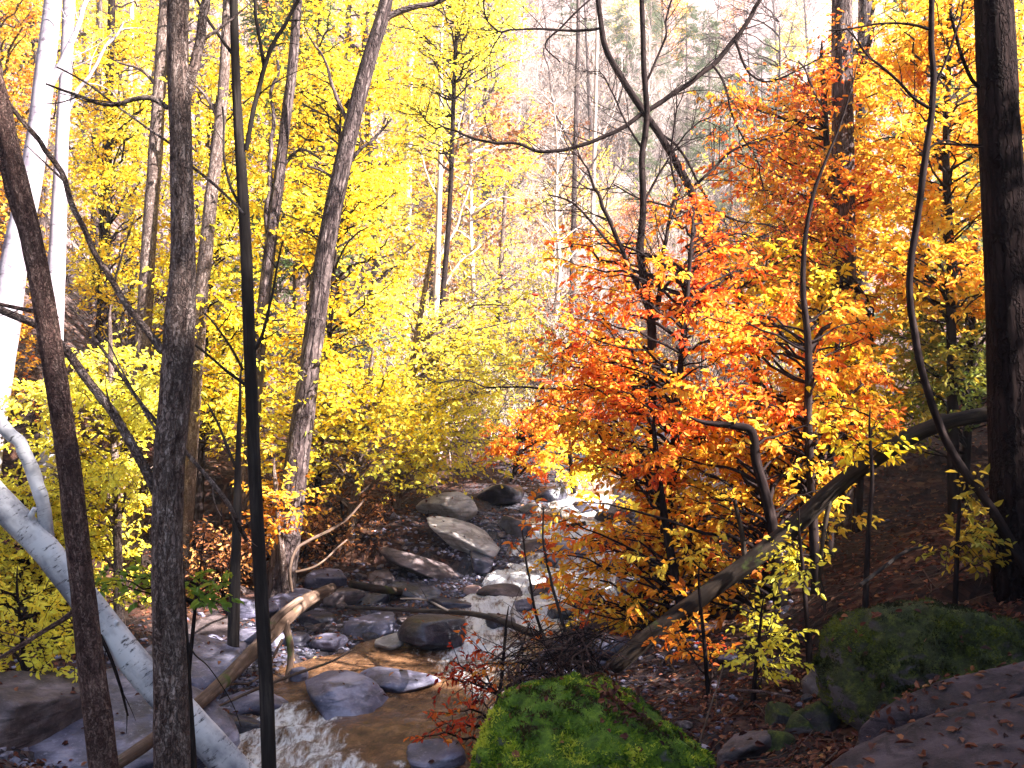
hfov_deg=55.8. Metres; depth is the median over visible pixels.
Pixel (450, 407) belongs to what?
brush
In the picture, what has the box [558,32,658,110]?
brush
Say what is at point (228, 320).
beech
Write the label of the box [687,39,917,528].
beech
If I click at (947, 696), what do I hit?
rock ledge
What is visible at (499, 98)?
brush
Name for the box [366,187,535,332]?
brush
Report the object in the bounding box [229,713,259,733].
rock
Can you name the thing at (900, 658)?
moss boulder
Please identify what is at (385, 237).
brush
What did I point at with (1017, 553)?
slim tree
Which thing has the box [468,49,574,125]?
brush
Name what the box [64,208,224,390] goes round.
brush
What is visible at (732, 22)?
tree
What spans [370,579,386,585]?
stone
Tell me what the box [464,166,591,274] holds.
brush
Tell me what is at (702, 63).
hemlock
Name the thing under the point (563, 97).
brush
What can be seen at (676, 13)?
tree
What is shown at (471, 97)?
slope tree
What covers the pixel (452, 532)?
tilted slab
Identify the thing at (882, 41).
tree
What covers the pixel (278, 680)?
dead branch
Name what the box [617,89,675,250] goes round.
hemlock
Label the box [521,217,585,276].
brush
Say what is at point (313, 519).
thicket
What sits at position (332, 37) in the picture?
bare tree
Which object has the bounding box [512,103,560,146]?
brush
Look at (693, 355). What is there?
brush
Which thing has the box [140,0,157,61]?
tree
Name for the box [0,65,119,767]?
curved tree
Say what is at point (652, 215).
tree
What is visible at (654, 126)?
bare tree
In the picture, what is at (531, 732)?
moss boulder
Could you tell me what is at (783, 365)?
brush
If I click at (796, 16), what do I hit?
tree
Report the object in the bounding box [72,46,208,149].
brush
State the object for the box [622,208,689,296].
brush
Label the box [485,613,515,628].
rock
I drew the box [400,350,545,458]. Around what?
brush
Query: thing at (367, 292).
brush
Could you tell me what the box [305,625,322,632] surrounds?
stone
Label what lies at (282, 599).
rock
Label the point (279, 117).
tree
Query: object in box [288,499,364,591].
dead branch
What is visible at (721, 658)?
stone
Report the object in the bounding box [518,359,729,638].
beech
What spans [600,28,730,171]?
brush
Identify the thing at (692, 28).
hemlock
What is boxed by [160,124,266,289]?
brush
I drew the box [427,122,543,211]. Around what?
brush
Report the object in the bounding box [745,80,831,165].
brush
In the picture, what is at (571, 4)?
hemlock
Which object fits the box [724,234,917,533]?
beech
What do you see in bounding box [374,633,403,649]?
rock
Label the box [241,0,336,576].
tall tree
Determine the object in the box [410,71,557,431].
tree
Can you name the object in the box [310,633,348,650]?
rock
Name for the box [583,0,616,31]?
bare tree
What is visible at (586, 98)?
brush
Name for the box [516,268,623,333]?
brush
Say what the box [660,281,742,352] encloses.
brush
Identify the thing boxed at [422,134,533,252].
brush
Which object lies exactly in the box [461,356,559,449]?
brush
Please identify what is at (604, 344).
brush
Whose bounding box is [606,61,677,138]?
brush
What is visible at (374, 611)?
stone
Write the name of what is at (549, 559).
rock
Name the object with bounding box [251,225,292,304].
brush
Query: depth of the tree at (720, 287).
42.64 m
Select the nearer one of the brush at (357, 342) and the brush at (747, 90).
the brush at (357, 342)
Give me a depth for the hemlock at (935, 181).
20.84 m
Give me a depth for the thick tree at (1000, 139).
8.48 m
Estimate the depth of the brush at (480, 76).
60.57 m
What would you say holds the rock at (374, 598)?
on the ground
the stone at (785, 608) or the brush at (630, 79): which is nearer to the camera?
the stone at (785, 608)
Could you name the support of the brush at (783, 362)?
on the ground
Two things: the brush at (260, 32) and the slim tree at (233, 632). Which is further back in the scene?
the brush at (260, 32)
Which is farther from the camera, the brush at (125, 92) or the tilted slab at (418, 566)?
the brush at (125, 92)
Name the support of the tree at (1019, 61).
on the ground
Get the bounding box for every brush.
[8,10,122,155]
[10,182,81,236]
[16,84,91,185]
[47,166,117,253]
[47,183,135,286]
[48,118,133,177]
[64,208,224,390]
[66,211,241,370]
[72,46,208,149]
[76,63,167,122]
[78,0,153,35]
[90,44,207,236]
[117,1,157,42]
[121,135,194,208]
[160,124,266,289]
[189,0,251,41]
[193,8,254,71]
[195,214,362,364]
[199,98,279,172]
[206,3,265,64]
[211,1,356,119]
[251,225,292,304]
[255,167,430,297]
[277,69,405,164]
[284,216,444,380]
[303,0,374,61]
[326,269,419,375]
[330,214,441,328]
[350,246,524,381]
[351,50,431,117]
[361,179,555,349]
[363,223,434,286]
[363,315,518,422]
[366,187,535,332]
[376,104,477,201]
[379,150,447,249]
[380,128,430,179]
[383,7,446,87]
[386,147,465,224]
[388,344,498,460]
[389,142,448,234]
[391,35,502,130]
[396,1,518,117]
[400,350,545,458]
[406,31,501,109]
[417,213,498,281]
[417,226,640,414]
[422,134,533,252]
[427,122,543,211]
[427,299,575,411]
[429,36,565,145]
[431,123,541,199]
[439,0,546,110]
[453,10,562,105]
[458,26,542,118]
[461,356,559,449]
[463,19,542,124]
[463,258,582,398]
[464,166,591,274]
[464,270,605,439]
[465,93,550,196]
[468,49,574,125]
[468,208,680,380]
[474,128,552,223]
[477,88,587,213]
[484,222,564,303]
[487,37,591,140]
[492,31,542,82]
[493,311,564,385]
[499,162,588,251]
[507,33,607,171]
[507,41,659,170]
[507,84,610,185]
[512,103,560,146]
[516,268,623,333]
[520,167,599,245]
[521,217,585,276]
[522,17,673,160]
[522,106,622,198]
[524,24,619,140]
[538,289,619,375]
[545,38,664,131]
[545,100,690,222]
[546,207,630,308]
[550,336,622,424]
[553,121,638,198]
[556,79,623,156]
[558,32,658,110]
[558,323,644,399]
[563,154,672,242]
[583,146,689,241]
[585,86,663,170]
[590,40,676,125]
[590,66,657,144]
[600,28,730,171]
[600,306,696,387]
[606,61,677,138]
[609,65,707,182]
[609,172,721,292]
[619,287,699,363]
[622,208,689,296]
[627,76,722,183]
[627,304,781,415]
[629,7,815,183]
[634,301,737,403]
[636,187,706,242]
[642,270,681,323]
[645,183,744,286]
[646,223,731,312]
[647,62,760,181]
[647,152,736,219]
[654,202,722,254]
[655,69,727,159]
[658,326,732,388]
[659,317,719,377]
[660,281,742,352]
[664,317,798,448]
[676,144,754,199]
[680,46,791,167]
[690,55,747,159]
[693,150,788,231]
[694,162,800,264]
[709,200,798,275]
[718,313,830,432]
[731,258,895,379]
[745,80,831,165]
[747,312,879,387]
[764,309,829,371]
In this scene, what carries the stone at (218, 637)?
on the ground
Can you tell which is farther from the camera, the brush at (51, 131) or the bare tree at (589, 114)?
the bare tree at (589, 114)
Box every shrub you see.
[0,566,77,682]
[403,606,516,762]
[474,381,631,483]
[531,434,610,493]
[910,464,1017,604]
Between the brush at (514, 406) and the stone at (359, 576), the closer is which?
the stone at (359, 576)
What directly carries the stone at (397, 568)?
on the ground
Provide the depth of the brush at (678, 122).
59.11 m
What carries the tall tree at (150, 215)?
on the ground
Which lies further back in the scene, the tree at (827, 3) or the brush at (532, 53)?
the tree at (827, 3)
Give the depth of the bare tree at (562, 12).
87.87 m
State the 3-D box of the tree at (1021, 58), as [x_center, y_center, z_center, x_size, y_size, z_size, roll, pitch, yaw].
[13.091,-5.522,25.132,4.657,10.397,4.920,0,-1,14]
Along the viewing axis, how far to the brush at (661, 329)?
38.94 m
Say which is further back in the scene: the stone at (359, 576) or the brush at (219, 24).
the brush at (219, 24)
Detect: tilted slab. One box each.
[381,547,459,579]
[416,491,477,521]
[427,516,499,557]
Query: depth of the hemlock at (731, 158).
48.17 m
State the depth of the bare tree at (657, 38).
75.30 m
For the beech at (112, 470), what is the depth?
11.19 m
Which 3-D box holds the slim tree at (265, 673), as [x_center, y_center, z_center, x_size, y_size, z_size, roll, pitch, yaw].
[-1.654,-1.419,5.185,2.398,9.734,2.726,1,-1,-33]
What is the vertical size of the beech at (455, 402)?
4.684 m
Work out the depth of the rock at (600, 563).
13.97 m
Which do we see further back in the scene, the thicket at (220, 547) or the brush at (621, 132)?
the brush at (621, 132)
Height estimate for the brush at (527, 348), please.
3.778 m
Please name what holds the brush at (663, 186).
on the ground
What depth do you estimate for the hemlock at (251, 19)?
21.92 m
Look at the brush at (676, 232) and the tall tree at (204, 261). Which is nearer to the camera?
the tall tree at (204, 261)
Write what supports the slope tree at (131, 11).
on the ground
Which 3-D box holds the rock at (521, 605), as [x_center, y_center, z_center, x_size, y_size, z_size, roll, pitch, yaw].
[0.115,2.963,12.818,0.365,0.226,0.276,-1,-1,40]
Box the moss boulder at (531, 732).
[469,670,716,767]
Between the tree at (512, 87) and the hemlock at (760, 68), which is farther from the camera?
the hemlock at (760, 68)
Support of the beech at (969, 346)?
on the ground
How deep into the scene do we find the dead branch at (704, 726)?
5.37 m
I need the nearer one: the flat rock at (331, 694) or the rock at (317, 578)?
the flat rock at (331, 694)
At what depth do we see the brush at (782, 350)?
38.07 m
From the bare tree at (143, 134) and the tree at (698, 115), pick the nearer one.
the bare tree at (143, 134)
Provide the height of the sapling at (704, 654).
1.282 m
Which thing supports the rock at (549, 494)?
on the ground
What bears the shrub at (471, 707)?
on the ground
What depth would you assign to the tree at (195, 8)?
32.50 m
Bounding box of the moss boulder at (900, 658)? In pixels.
[810,595,1023,731]
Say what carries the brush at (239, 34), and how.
on the ground
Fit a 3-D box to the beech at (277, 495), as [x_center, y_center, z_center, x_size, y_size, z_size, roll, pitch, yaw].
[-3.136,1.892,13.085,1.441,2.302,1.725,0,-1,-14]
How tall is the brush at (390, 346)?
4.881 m
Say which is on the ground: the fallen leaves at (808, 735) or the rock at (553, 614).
the fallen leaves at (808, 735)
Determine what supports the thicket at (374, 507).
on the ground
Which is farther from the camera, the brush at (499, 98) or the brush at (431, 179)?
the brush at (499, 98)
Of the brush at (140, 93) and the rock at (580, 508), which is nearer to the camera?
the rock at (580, 508)
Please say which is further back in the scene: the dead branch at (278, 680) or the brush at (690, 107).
the brush at (690, 107)
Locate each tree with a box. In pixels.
[0,0,95,140]
[0,0,124,472]
[0,0,154,250]
[0,0,256,767]
[0,4,37,117]
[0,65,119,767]
[11,0,150,209]
[23,23,247,304]
[35,0,155,568]
[50,0,145,344]
[80,0,158,100]
[82,0,169,343]
[102,0,253,237]
[107,0,166,574]
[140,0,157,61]
[141,0,243,122]
[183,0,229,590]
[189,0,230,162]
[195,0,324,767]
[207,354,242,646]
[211,0,364,237]
[219,0,283,79]
[221,0,283,87]
[234,33,342,226]
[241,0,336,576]
[254,0,343,121]
[258,0,468,398]
[267,0,463,597]
[278,4,359,74]
[303,0,386,381]
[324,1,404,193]
[324,109,429,286]
[340,0,401,91]
[340,1,425,177]
[356,40,542,393]
[363,1,448,385]
[364,1,434,134]
[388,0,881,538]
[394,0,797,598]
[394,3,541,377]
[402,0,563,312]
[403,1,440,70]
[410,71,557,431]
[411,3,486,391]
[419,0,502,128]
[421,106,488,252]
[443,5,521,374]
[459,0,571,248]
[477,0,556,170]
[496,87,603,317]
[501,59,639,386]
[503,0,546,105]
[512,0,544,52]
[513,0,562,87]
[525,0,585,84]
[527,1,552,43]
[532,0,657,232]
[536,16,586,117]
[537,0,618,407]
[542,136,626,283]
[550,9,633,404]
[551,0,574,44]
[580,0,604,21]
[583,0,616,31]
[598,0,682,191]
[599,198,671,359]
[601,196,687,330]
[603,0,647,66]
[634,0,677,83]
[645,0,694,84]
[658,0,686,47]
[669,0,746,95]
[671,0,815,350]
[677,86,707,149]
[678,0,728,61]
[698,133,744,223]
[701,237,745,327]
[712,25,742,72]
[712,158,803,372]
[719,0,750,35]
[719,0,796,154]
[721,26,752,134]
[739,0,816,100]
[765,0,906,534]
[766,0,831,81]
[766,29,816,129]
[777,0,814,54]
[813,0,1023,576]
[815,0,875,37]
[854,0,871,395]
[854,105,908,232]
[856,6,901,135]
[873,86,982,283]
[873,179,964,344]
[875,1,921,50]
[876,127,910,231]
[884,84,958,180]
[913,0,1023,248]
[922,0,1023,603]
[937,0,1023,273]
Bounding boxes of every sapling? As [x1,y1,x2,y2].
[94,532,244,665]
[183,560,241,767]
[641,564,742,695]
[718,591,818,701]
[756,505,836,671]
[806,375,926,607]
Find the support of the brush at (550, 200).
on the ground
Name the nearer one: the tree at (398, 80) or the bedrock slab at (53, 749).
the bedrock slab at (53, 749)
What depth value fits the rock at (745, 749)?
6.67 m
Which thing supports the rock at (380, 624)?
on the ground
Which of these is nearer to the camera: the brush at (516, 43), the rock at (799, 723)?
the rock at (799, 723)
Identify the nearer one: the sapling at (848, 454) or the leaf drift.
the leaf drift
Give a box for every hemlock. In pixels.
[156,0,369,411]
[195,0,411,414]
[539,290,552,368]
[542,0,591,81]
[580,0,618,73]
[598,0,661,163]
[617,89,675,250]
[632,0,673,130]
[640,0,672,101]
[647,4,727,180]
[677,6,743,214]
[685,72,765,301]
[721,37,781,197]
[765,64,822,221]
[870,0,982,378]
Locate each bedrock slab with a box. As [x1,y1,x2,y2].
[0,670,82,749]
[28,667,239,767]
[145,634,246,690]
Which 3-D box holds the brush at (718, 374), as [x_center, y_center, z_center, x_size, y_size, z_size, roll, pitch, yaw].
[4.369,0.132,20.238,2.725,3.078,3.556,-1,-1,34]
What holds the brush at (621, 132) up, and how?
on the ground
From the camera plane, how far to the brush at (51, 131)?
29.65 m
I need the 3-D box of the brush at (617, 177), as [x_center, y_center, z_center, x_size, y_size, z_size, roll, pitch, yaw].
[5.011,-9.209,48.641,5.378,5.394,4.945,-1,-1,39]
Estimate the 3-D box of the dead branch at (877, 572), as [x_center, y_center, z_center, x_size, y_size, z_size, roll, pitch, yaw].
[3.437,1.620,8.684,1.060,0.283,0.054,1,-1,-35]
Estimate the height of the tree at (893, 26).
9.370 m
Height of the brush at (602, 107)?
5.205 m
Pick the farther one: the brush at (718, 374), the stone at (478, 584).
the brush at (718, 374)
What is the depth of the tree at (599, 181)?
44.83 m
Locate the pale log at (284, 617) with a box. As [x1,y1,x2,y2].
[118,583,336,767]
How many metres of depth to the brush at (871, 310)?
37.97 m
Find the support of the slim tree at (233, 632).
on the ground
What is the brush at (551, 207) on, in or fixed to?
on the ground
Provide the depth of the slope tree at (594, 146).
31.10 m
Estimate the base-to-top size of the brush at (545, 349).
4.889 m
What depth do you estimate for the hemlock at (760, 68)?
60.32 m
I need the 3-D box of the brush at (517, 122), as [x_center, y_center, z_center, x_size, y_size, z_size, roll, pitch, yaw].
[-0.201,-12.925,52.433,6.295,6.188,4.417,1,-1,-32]
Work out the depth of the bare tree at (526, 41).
64.70 m
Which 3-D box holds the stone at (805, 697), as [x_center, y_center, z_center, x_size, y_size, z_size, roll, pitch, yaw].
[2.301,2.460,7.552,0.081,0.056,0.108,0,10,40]
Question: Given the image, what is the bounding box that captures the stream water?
[205,422,768,767]
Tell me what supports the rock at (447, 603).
on the ground
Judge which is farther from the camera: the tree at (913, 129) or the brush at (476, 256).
the tree at (913, 129)
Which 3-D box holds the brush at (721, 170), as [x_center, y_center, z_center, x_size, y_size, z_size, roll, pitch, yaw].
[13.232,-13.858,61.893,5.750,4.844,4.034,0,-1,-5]
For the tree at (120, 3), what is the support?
on the ground
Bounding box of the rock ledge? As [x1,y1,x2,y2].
[856,661,1023,744]
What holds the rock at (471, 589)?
on the ground
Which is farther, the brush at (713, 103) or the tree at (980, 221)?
the brush at (713, 103)
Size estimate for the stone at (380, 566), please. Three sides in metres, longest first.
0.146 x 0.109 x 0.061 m
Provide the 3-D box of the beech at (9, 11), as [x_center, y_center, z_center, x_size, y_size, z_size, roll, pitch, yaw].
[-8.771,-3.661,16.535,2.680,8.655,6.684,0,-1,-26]
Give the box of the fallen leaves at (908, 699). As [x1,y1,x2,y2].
[611,596,1023,767]
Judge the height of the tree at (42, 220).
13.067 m
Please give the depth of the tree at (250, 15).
54.15 m
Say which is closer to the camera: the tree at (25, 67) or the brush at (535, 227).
the tree at (25, 67)
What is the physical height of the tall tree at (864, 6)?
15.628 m
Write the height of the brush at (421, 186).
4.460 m
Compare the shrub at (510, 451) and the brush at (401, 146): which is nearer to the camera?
the shrub at (510, 451)
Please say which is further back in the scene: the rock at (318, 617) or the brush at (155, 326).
the brush at (155, 326)
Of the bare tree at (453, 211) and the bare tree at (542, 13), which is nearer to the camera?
the bare tree at (453, 211)
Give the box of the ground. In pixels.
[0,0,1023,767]
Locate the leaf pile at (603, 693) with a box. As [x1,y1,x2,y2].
[586,670,664,750]
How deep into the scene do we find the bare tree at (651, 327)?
11.52 m
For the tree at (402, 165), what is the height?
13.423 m
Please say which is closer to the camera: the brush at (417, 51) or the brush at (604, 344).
the brush at (604, 344)
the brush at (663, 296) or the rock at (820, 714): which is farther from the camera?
the brush at (663, 296)
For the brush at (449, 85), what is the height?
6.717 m
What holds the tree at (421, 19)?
on the ground
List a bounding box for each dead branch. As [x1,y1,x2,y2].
[219,649,351,705]
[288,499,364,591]
[345,489,622,687]
[699,665,724,741]
[735,688,794,698]
[858,544,930,586]
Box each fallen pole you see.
[348,580,402,595]
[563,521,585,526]
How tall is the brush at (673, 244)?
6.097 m
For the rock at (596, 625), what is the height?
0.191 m
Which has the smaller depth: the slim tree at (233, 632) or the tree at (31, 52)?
the slim tree at (233, 632)
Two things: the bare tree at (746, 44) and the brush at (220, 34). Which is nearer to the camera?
the bare tree at (746, 44)
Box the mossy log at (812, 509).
[606,407,986,673]
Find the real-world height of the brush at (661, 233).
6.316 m
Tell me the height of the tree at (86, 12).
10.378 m
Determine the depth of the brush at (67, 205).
24.13 m
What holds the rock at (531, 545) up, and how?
on the ground
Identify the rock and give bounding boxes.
[188,614,227,636]
[218,690,287,715]
[223,640,246,649]
[227,598,279,618]
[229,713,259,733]
[239,627,285,646]
[269,588,311,613]
[284,631,310,646]
[290,667,307,681]
[298,610,336,625]
[304,568,346,587]
[305,670,388,719]
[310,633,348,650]
[323,587,369,606]
[342,611,394,637]
[356,593,389,604]
[360,667,440,692]
[368,569,396,582]
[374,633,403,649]
[387,580,440,600]
[406,738,465,767]
[429,597,471,608]
[463,585,480,594]
[469,550,493,574]
[476,484,523,504]
[476,583,522,596]
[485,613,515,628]
[498,515,531,537]
[514,599,532,612]
[519,503,540,512]
[520,539,545,552]
[528,584,549,595]
[529,486,567,502]
[537,552,559,566]
[544,510,562,520]
[547,604,573,619]
[555,539,586,556]
[572,587,600,608]
[573,501,598,512]
[585,617,605,630]
[587,539,613,551]
[587,559,630,571]
[593,632,629,660]
[594,511,633,521]
[614,576,639,594]
[636,583,674,613]
[717,730,771,767]
[765,701,794,726]
[765,730,795,753]
[784,713,814,734]
[793,700,840,734]
[800,668,818,694]
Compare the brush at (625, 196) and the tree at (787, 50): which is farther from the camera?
the tree at (787, 50)
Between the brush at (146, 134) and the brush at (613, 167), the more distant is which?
the brush at (613, 167)
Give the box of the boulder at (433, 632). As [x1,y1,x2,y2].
[397,614,465,650]
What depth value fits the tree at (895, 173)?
63.15 m
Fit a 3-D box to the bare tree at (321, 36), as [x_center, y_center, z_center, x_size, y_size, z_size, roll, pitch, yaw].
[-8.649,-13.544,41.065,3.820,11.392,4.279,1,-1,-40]
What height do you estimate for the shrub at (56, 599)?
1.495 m
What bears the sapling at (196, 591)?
on the ground
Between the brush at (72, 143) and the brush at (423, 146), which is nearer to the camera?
the brush at (72, 143)
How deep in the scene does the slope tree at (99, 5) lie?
21.03 m
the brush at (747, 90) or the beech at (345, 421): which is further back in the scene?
the brush at (747, 90)
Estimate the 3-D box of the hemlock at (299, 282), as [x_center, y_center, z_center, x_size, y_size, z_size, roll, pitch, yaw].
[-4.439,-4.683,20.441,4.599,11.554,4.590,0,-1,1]
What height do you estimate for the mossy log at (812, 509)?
2.610 m
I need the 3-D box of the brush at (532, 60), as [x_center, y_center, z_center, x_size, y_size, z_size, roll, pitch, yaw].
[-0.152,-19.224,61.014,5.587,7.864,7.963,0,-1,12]
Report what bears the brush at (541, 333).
on the ground
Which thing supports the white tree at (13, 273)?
on the ground
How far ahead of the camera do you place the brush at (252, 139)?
40.57 m
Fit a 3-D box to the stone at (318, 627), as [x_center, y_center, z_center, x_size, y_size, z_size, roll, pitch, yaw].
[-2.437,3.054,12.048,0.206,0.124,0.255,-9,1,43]
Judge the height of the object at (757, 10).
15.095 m
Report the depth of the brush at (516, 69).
62.48 m
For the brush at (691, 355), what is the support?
on the ground
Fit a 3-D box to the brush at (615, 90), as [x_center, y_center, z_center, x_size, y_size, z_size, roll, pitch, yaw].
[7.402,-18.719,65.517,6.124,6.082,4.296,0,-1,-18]
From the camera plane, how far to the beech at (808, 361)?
10.58 m
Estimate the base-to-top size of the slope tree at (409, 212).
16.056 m
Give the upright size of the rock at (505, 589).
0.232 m
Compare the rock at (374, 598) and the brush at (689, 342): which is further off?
the brush at (689, 342)
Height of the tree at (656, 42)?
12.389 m
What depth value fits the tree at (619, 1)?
87.03 m
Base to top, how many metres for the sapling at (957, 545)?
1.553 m
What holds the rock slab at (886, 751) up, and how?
on the ground
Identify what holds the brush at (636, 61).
on the ground
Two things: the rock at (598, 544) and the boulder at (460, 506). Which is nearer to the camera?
the rock at (598, 544)
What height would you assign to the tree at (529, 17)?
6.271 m
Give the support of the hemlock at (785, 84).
on the ground
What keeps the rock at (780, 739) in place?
on the ground
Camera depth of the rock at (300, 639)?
11.44 m
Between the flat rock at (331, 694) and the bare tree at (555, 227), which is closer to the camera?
the flat rock at (331, 694)
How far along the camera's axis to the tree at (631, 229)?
36.78 m
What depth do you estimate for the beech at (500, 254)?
25.31 m
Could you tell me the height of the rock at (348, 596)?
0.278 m
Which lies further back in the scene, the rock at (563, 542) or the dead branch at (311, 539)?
the rock at (563, 542)
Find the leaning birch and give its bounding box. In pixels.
[0,410,258,767]
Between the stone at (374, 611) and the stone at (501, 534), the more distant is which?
the stone at (501, 534)
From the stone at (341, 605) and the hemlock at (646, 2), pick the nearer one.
the stone at (341, 605)
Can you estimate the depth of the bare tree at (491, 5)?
45.35 m
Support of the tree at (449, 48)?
on the ground
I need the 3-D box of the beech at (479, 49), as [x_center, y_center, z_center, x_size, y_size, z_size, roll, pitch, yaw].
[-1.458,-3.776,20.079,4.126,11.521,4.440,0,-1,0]
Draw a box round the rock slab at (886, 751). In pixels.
[824,697,1023,767]
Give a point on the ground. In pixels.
(932, 480)
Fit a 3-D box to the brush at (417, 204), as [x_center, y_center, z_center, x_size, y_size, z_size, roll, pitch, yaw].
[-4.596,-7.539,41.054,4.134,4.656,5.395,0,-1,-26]
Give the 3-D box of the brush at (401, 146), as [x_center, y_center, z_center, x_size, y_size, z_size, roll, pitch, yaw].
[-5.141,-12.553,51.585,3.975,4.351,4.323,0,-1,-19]
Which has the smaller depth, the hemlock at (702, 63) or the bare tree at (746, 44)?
the bare tree at (746, 44)
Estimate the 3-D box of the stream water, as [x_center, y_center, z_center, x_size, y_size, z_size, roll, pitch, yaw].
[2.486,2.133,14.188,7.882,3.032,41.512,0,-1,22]
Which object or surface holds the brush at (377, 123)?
on the ground
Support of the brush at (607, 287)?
on the ground
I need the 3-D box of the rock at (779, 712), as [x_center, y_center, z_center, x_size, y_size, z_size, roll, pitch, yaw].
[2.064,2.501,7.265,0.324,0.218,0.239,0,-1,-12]
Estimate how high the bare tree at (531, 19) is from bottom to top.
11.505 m
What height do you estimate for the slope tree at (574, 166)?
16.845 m
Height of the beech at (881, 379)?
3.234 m
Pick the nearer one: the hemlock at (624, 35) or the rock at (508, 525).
the rock at (508, 525)
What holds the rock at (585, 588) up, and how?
in the stream water
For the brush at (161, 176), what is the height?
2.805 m
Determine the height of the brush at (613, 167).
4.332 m
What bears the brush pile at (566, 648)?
on the ground
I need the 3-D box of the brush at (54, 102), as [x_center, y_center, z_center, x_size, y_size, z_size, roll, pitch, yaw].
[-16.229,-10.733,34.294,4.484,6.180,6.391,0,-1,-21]
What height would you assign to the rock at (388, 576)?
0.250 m
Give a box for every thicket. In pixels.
[183,507,274,607]
[252,498,345,569]
[302,477,395,558]
[367,489,439,531]
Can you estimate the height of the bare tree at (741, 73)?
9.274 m
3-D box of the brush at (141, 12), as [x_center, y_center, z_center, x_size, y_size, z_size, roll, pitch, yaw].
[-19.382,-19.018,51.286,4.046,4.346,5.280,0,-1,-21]
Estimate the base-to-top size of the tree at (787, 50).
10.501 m
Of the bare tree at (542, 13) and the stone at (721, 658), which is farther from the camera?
the bare tree at (542, 13)
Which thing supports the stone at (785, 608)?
on the ground
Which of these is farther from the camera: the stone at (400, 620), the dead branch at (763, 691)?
the stone at (400, 620)
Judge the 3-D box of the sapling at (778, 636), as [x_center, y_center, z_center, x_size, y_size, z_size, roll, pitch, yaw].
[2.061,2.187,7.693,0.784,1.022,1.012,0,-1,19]
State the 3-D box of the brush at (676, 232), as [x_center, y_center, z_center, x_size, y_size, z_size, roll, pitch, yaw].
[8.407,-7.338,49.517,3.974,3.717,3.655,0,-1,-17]
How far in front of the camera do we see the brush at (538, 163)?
50.59 m
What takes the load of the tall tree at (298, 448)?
on the ground
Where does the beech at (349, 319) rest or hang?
on the ground
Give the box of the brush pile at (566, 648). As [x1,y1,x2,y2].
[452,570,666,748]
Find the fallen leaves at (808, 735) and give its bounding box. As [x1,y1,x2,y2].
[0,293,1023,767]
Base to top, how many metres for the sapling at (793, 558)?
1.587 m
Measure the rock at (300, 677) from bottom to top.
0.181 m
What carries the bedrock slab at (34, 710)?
on the ground
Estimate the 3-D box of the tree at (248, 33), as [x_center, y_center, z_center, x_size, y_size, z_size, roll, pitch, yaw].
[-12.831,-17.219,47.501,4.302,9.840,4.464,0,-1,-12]
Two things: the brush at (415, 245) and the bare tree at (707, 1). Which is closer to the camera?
the brush at (415, 245)
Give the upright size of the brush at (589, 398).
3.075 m
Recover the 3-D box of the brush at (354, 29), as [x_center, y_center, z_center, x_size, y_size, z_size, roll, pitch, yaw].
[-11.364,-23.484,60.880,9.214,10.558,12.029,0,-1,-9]
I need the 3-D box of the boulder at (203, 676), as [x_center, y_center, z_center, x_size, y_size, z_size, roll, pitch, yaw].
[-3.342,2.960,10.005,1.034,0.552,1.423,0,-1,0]
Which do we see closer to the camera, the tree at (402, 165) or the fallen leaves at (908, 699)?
the fallen leaves at (908, 699)
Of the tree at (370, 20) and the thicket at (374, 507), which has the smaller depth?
the thicket at (374, 507)
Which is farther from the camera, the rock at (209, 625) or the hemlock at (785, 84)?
the hemlock at (785, 84)
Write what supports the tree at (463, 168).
on the ground
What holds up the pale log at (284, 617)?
on the ground
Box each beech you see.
[0,0,87,422]
[0,305,160,624]
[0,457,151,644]
[45,0,194,415]
[122,33,304,552]
[202,330,457,543]
[226,438,335,593]
[228,33,428,509]
[230,0,402,318]
[337,243,564,508]
[352,0,541,468]
[432,189,564,425]
[508,184,798,614]
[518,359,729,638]
[541,382,884,632]
[613,61,904,593]
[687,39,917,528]
[690,21,926,504]
[719,307,908,560]
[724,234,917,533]
[838,0,1023,515]
[857,229,986,500]
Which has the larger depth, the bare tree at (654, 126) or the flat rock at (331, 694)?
the bare tree at (654, 126)
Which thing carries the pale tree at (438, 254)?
on the ground
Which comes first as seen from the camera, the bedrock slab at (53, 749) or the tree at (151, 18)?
the bedrock slab at (53, 749)
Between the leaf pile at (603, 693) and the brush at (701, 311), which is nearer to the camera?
the leaf pile at (603, 693)
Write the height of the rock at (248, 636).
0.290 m
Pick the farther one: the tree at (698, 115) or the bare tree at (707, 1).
the bare tree at (707, 1)
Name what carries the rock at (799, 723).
on the ground
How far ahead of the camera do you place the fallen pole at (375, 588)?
12.75 m
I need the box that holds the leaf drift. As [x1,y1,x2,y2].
[852,662,1005,735]
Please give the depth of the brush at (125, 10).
48.12 m
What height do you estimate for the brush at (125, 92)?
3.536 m
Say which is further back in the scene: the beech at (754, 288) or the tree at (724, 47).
the tree at (724, 47)
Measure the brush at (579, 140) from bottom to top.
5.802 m
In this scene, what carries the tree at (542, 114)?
on the ground
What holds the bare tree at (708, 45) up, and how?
on the ground
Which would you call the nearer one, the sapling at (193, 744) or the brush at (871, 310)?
the sapling at (193, 744)
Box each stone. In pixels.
[208,634,222,639]
[240,587,245,593]
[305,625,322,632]
[307,623,324,632]
[336,602,347,609]
[354,573,366,579]
[362,632,378,640]
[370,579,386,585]
[370,604,385,613]
[376,564,383,568]
[391,566,402,570]
[397,616,407,624]
[473,582,482,586]
[496,531,505,538]
[674,720,692,728]
[717,653,738,662]
[763,658,778,669]
[772,605,791,612]
[779,669,795,675]
[801,694,812,702]

